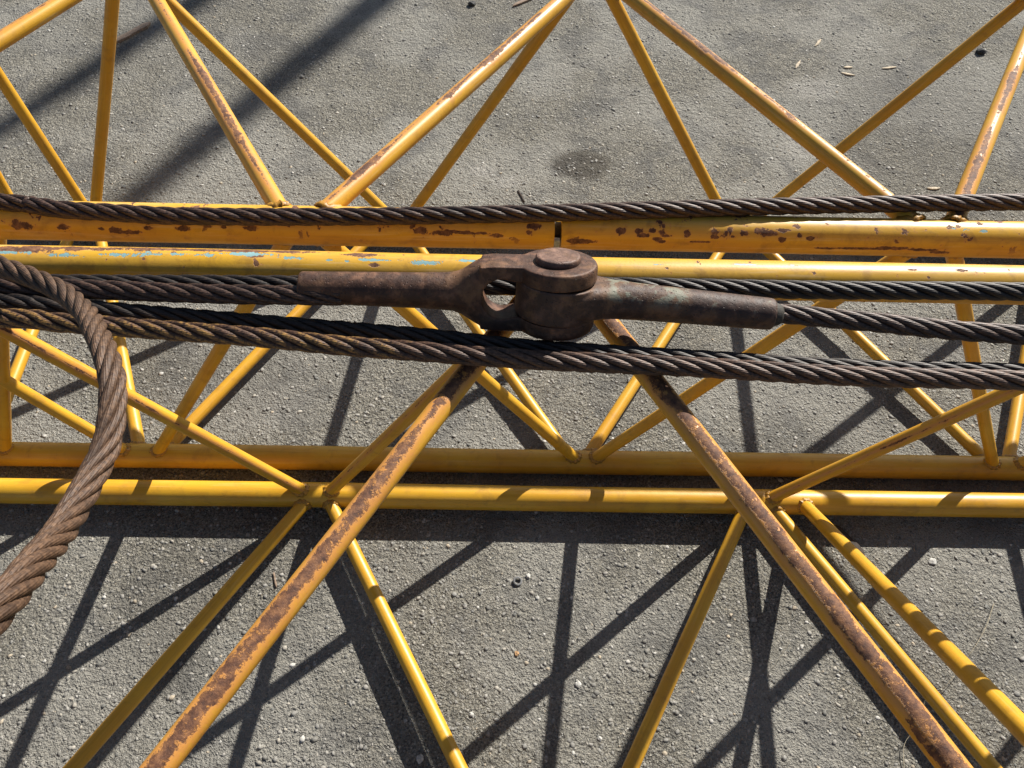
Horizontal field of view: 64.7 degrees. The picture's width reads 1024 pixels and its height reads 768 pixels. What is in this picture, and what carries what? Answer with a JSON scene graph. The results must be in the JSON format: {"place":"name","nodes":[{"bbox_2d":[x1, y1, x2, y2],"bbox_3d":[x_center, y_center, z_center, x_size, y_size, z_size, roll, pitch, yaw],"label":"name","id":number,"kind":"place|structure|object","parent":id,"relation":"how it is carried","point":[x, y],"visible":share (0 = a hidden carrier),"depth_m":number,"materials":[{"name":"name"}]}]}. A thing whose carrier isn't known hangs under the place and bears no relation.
{"place":"outdoors","nodes":[
{"label":"outdoors","id":0,"kind":"place"},
{"bbox_2d":[0,0,1023,767],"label":"asphalt ground","id":1,"kind":"structure","parent":0,"point":[416,740],"depth_m":1.69,"materials":[{"name":"grey asphalt"}]},
{"bbox_2d":[116,22,150,43],"bbox_3d":[-1.164,-1.068,2.466,0.024,0.010,0.152,33,60,20],"label":"wood splinter","id":2,"kind":"object","parent":1,"relation":"on","point":[133,32],"visible":0.79,"depth_m":2.47,"materials":[{"name":"wood"}]},
{"bbox_2d":[416,754,423,763],"bbox_3d":[-0.150,0.610,1.318,0.013,0.008,0.013,-32,62,-22],"label":"stone","id":3,"kind":"object","parent":1,"relation":"on","point":[419,758],"visible":1,"depth_m":1.32,"materials":[{"name":"grey stone"}]},
{"bbox_2d":[468,1,475,6],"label":"stone","id":4,"kind":"object","parent":1,"relation":"on","point":[471,3],"visible":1,"depth_m":2.60,"materials":[{"name":"black stone"}]},
{"bbox_2d":[0,0,1023,480],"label":"crane boom","id":5,"kind":"object","parent":1,"relation":"on","point":[906,236],"visible":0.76,"depth_m":1.38,"materials":[{"name":"yellow paint"}]},
{"bbox_2d":[0,193,1023,225],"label":"wire rope","id":6,"kind":"object","parent":5,"relation":"on","point":[227,216],"visible":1,"depth_m":1.06,"materials":[{"name":"metal"}]},
{"bbox_2d":[0,245,1023,767],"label":"crane boom","id":7,"kind":"object","parent":1,"relation":"on","point":[794,551],"visible":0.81,"depth_m":1.15,"materials":[{"name":"yellow paint"}]},
{"bbox_2d":[0,255,127,635],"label":"wire rope","id":8,"kind":"object","parent":7,"relation":"on","point":[30,565],"visible":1,"depth_m":0.66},
{"bbox_2d":[0,249,597,340],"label":"rope pendant","id":9,"kind":"object","parent":7,"relation":"attached to","point":[460,291],"visible":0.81,"depth_m":0.93,"materials":[{"name":"metal"}]},
{"bbox_2d":[0,308,1023,390],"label":"wire rope","id":10,"kind":"object","parent":7,"relation":"on","point":[585,362],"visible":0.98,"depth_m":0.91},
{"bbox_2d":[0,293,1023,370],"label":"wire rope","id":11,"kind":"object","parent":7,"relation":"on","point":[254,320],"visible":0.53,"depth_m":0.93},
{"bbox_2d":[0,274,1023,300],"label":"wire rope","id":12,"kind":"object","parent":7,"relation":"on","point":[888,290],"visible":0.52,"depth_m":0.99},
{"bbox_2d":[514,276,1023,344],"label":"rope pendant","id":13,"kind":"object","parent":7,"relation":"on","point":[601,298],"visible":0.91,"depth_m":0.92,"materials":[{"name":"metal"}]},
{"bbox_2d":[535,248,580,269],"bbox_3d":[0.052,-0.106,0.941,0.052,0.094,0.052,2,30,0],"label":"clevis pin","id":14,"kind":"object","parent":13,"relation":"on","point":[558,258],"visible":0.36,"depth_m":0.91,"materials":[{"name":"brown metal"}]},
{"bbox_2d":[513,576,521,585],"bbox_3d":[0.011,0.364,1.495,0.018,0.003,0.018,6,62,-5],"label":"washer","id":15,"kind":"object","parent":1,"relation":"on","point":[515,578],"visible":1,"depth_m":1.49,"materials":[{"name":"grey metal"}]},
{"bbox_2d":[513,0,529,6],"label":"wood splinter","id":16,"kind":"object","parent":1,"relation":"on","point":[520,2],"visible":1,"depth_m":2.62,"materials":[{"name":"brown wood"}]},
{"bbox_2d":[575,680,581,687],"bbox_3d":[0.114,0.517,1.392,0.011,0.006,0.012,23,57,14],"label":"stone","id":17,"kind":"object","parent":1,"relation":"on","point":[578,684],"visible":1,"depth_m":1.39,"materials":[{"name":"white stone"}]},
{"bbox_2d":[833,524,864,555],"bbox_3d":[0.647,0.302,1.556,0.020,0.008,0.079,-30,61,-21],"label":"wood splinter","id":18,"kind":"object","parent":1,"relation":"on","point":[851,540],"visible":0.4,"depth_m":1.55,"materials":[{"name":"wood"}]},
{"bbox_2d":[903,701,924,767],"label":"straw stalk","id":19,"kind":"object","parent":1,"relation":"on","point":[903,748],"visible":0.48,"depth_m":1.34,"materials":[{"name":"beige plant"}]},
{"bbox_2d":[928,558,936,564],"bbox_3d":[0.801,0.338,1.539,0.016,0.006,0.015,-35,63,-23],"label":"stone","id":20,"kind":"object","parent":1,"relation":"on","point":[931,561],"visible":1,"depth_m":1.54,"materials":[{"name":"white stone"}]},
{"bbox_2d":[927,187,939,189],"bbox_3d":[1.122,-0.521,2.152,0.034,0.004,0.009,2,55,0],"label":"wood chip","id":21,"kind":"object","parent":1,"relation":"on","point":[933,188],"visible":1,"depth_m":2.15,"materials":[{"name":"beige wood"}]},
{"bbox_2d":[942,604,993,689],"bbox_3d":[0.811,0.469,1.433,0.007,0.021,0.234,38,62,22],"label":"straw stalk","id":22,"kind":"object","parent":1,"relation":"on","point":[979,638],"visible":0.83,"depth_m":1.44,"materials":[{"name":"beige plant"}]},
{"bbox_2d":[976,48,986,54],"bbox_3d":[1.463,-1.037,2.521,0.029,0.021,0.025,10,55,5],"label":"stone","id":23,"kind":"object","parent":1,"relation":"on","point":[980,51],"visible":1,"depth_m":2.52,"materials":[{"name":"black stone"}]}
]}

